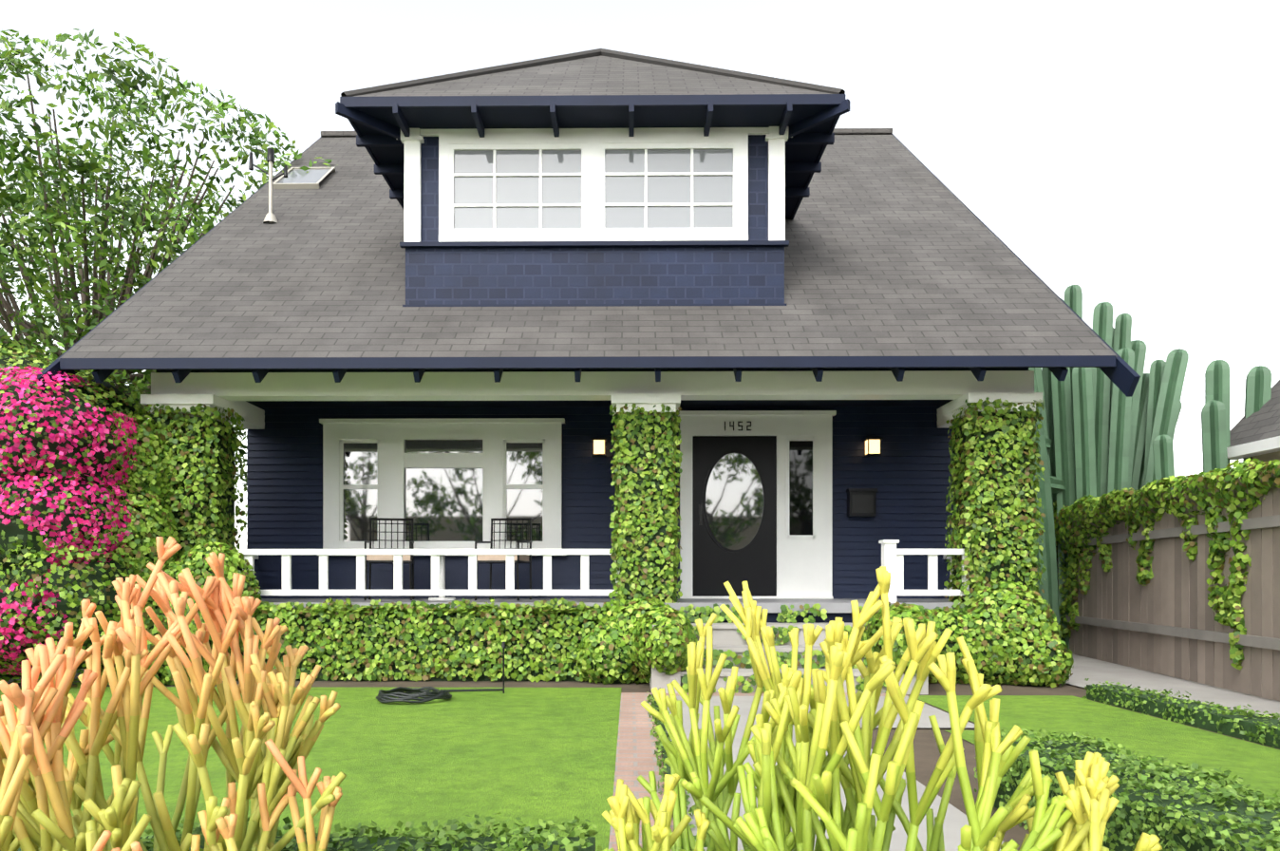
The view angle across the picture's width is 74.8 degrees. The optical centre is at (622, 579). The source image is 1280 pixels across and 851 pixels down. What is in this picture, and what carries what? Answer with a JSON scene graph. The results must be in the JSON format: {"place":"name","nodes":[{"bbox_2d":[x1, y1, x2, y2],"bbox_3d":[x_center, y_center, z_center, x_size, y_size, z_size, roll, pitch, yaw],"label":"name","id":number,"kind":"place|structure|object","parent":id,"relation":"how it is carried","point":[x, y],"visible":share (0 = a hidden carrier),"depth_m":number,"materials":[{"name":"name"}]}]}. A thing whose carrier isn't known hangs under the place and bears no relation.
{"place":"outdoors","nodes":[
{"label":"outdoors","id":0,"kind":"place"},
{"bbox_2d":[0,654,1279,850],"bbox_3d":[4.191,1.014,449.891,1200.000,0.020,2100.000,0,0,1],"label":"ground","id":1,"kind":"structure","parent":0,"point":[530,753],"depth_m":5.13,"materials":[{"name":"plant"}]},
{"bbox_2d":[0,340,154,687],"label":"bougainvillea and shrubs","id":2,"kind":"object","parent":1,"relation":"on","point":[59,443],"visible":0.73,"depth_m":7.53,"materials":[{"name":"pink plant"}]},
{"bbox_2d":[0,28,333,492],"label":"tree","id":3,"kind":"object","parent":1,"relation":"on","point":[145,216],"visible":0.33,"depth_m":12.37,"materials":[{"name":"green plant"}]},
{"bbox_2d":[0,536,346,850],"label":"succulent plant","id":4,"kind":"object","parent":1,"relation":"on","point":[263,754],"visible":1,"depth_m":1.72,"materials":[{"name":"orange plant"}]},
{"bbox_2d":[375,641,506,702],"bbox_3d":[-1.516,0.789,7.090,1.109,0.470,0.555,0,0,-14],"label":"hose","id":5,"kind":"object","parent":1,"relation":"on","point":[400,692],"visible":1,"depth_m":6.96,"materials":[{"name":"black rubber"}]},
{"bbox_2d":[83,396,1073,693],"bbox_3d":[-0.525,-0.405,8.169,9.761,2.882,1.830,0,0,1],"label":"ivy","id":6,"kind":"object","parent":1,"relation":"on","point":[180,486],"visible":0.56,"depth_m":8.36,"materials":[{"name":"green plant"}]},
{"bbox_2d":[140,367,1042,694],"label":"house","id":7,"kind":"structure","parent":1,"relation":"on","point":[904,531],"depth_m":10.35,"materials":[{"name":"blue paint"}]},
{"bbox_2d":[364,517,414,600],"bbox_3d":[-2.693,-0.247,9.706,0.528,0.964,0.545,0,0,-11],"label":"chair","id":8,"kind":"object","parent":7,"relation":"on","point":[384,558],"visible":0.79,"depth_m":9.89,"materials":[{"name":"grey metal"}]},
{"bbox_2d":[428,554,455,600],"bbox_3d":[-2.041,-0.041,9.480,0.460,0.550,0.460,0,0,1],"label":"side table","id":9,"kind":"object","parent":7,"relation":"on","point":[442,574],"visible":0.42,"depth_m":9.45,"materials":[{"name":"stone"}]},
{"bbox_2d":[474,517,532,600],"bbox_3d":[-1.365,-0.247,9.693,0.528,0.964,0.545,0,0,11],"label":"chair","id":10,"kind":"object","parent":7,"relation":"on","point":[499,558],"visible":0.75,"depth_m":9.87,"materials":[{"name":"grey metal"}]},
{"bbox_2d":[35,128,1140,396],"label":"roof","id":11,"kind":"structure","parent":7,"relation":"on","point":[899,255],"depth_m":8.78,"materials":[{"name":"grey tile"}]},
{"bbox_2d":[248,147,287,223],"bbox_3d":[-4.687,-5.192,11.086,0.518,1.020,0.200,0,0,1],"label":"vent pipe","id":12,"kind":"object","parent":11,"relation":"on","point":[270,217],"visible":0.88,"depth_m":11.06,"materials":[{"name":"silver metal"}]},
{"bbox_2d":[272,167,335,188],"bbox_3d":[-4.781,-6.056,12.594,0.680,0.650,0.726,0,0,1],"label":"skylight","id":13,"kind":"object","parent":11,"relation":"on","point":[298,178],"visible":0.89,"depth_m":12.50,"materials":[{"name":"white glass"}]},
{"bbox_2d":[335,48,849,306],"bbox_3d":[-0.277,-4.883,10.935,5.146,4.042,5.229,0,0,1],"label":"dormer","id":14,"kind":"object","parent":11,"relation":"on","point":[600,178],"visible":0.96,"depth_m":8.85,"materials":[{"name":"blue"}]},
{"bbox_2d":[317,410,883,598],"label":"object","id":15,"kind":"object","parent":7,"relation":"attached to","point":[756,499],"visible":0.96,"depth_m":10.34,"materials":[{"name":"white paint"}]},
{"bbox_2d":[17,677,1279,850],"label":"hedges","id":16,"kind":"object","parent":1,"relation":"on","point":[1172,806],"visible":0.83,"depth_m":2.79,"materials":[{"name":"green plant"}]},
{"bbox_2d":[601,581,895,850],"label":"succulent plant","id":17,"kind":"object","parent":1,"relation":"on","point":[683,761],"visible":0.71,"depth_m":1.91,"materials":[{"name":"yellow plant"}]},
{"bbox_2d":[680,565,1162,850],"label":"succulent plant","id":18,"kind":"object","parent":1,"relation":"on","point":[1079,822],"visible":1,"depth_m":1.55,"materials":[{"name":"yellow plant"}]},
{"bbox_2d":[1028,284,1271,651],"bbox_3d":[6.627,-1.538,11.361,3.438,5.128,2.370,0,0,35],"label":"cactus","id":19,"kind":"object","parent":1,"relation":"on","point":[1101,432],"visible":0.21,"depth_m":11.23,"materials":[{"name":"green plant"}]},
{"bbox_2d":[1053,457,1279,669],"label":"climbing vine","id":20,"kind":"object","parent":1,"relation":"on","point":[1249,471],"visible":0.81,"depth_m":8.13,"materials":[{"name":"green plant"}]},
{"bbox_2d":[1055,472,1279,701],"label":"fence","id":21,"kind":"object","parent":1,"relation":"on","point":[1165,623],"visible":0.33,"depth_m":8.34,"materials":[{"name":"brown wood"}]},
{"bbox_2d":[0,0,1279,548],"label":"sky","id":22,"kind":"structure","parent":0,"point":[1127,152],"materials":[{"name":"white"}]},
{"bbox_2d":[1226,379,1279,465],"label":"neighbour house","id":23,"kind":"structure","parent":0,"point":[1255,435],"depth_m":9.80,"materials":[{"name":"paint"}]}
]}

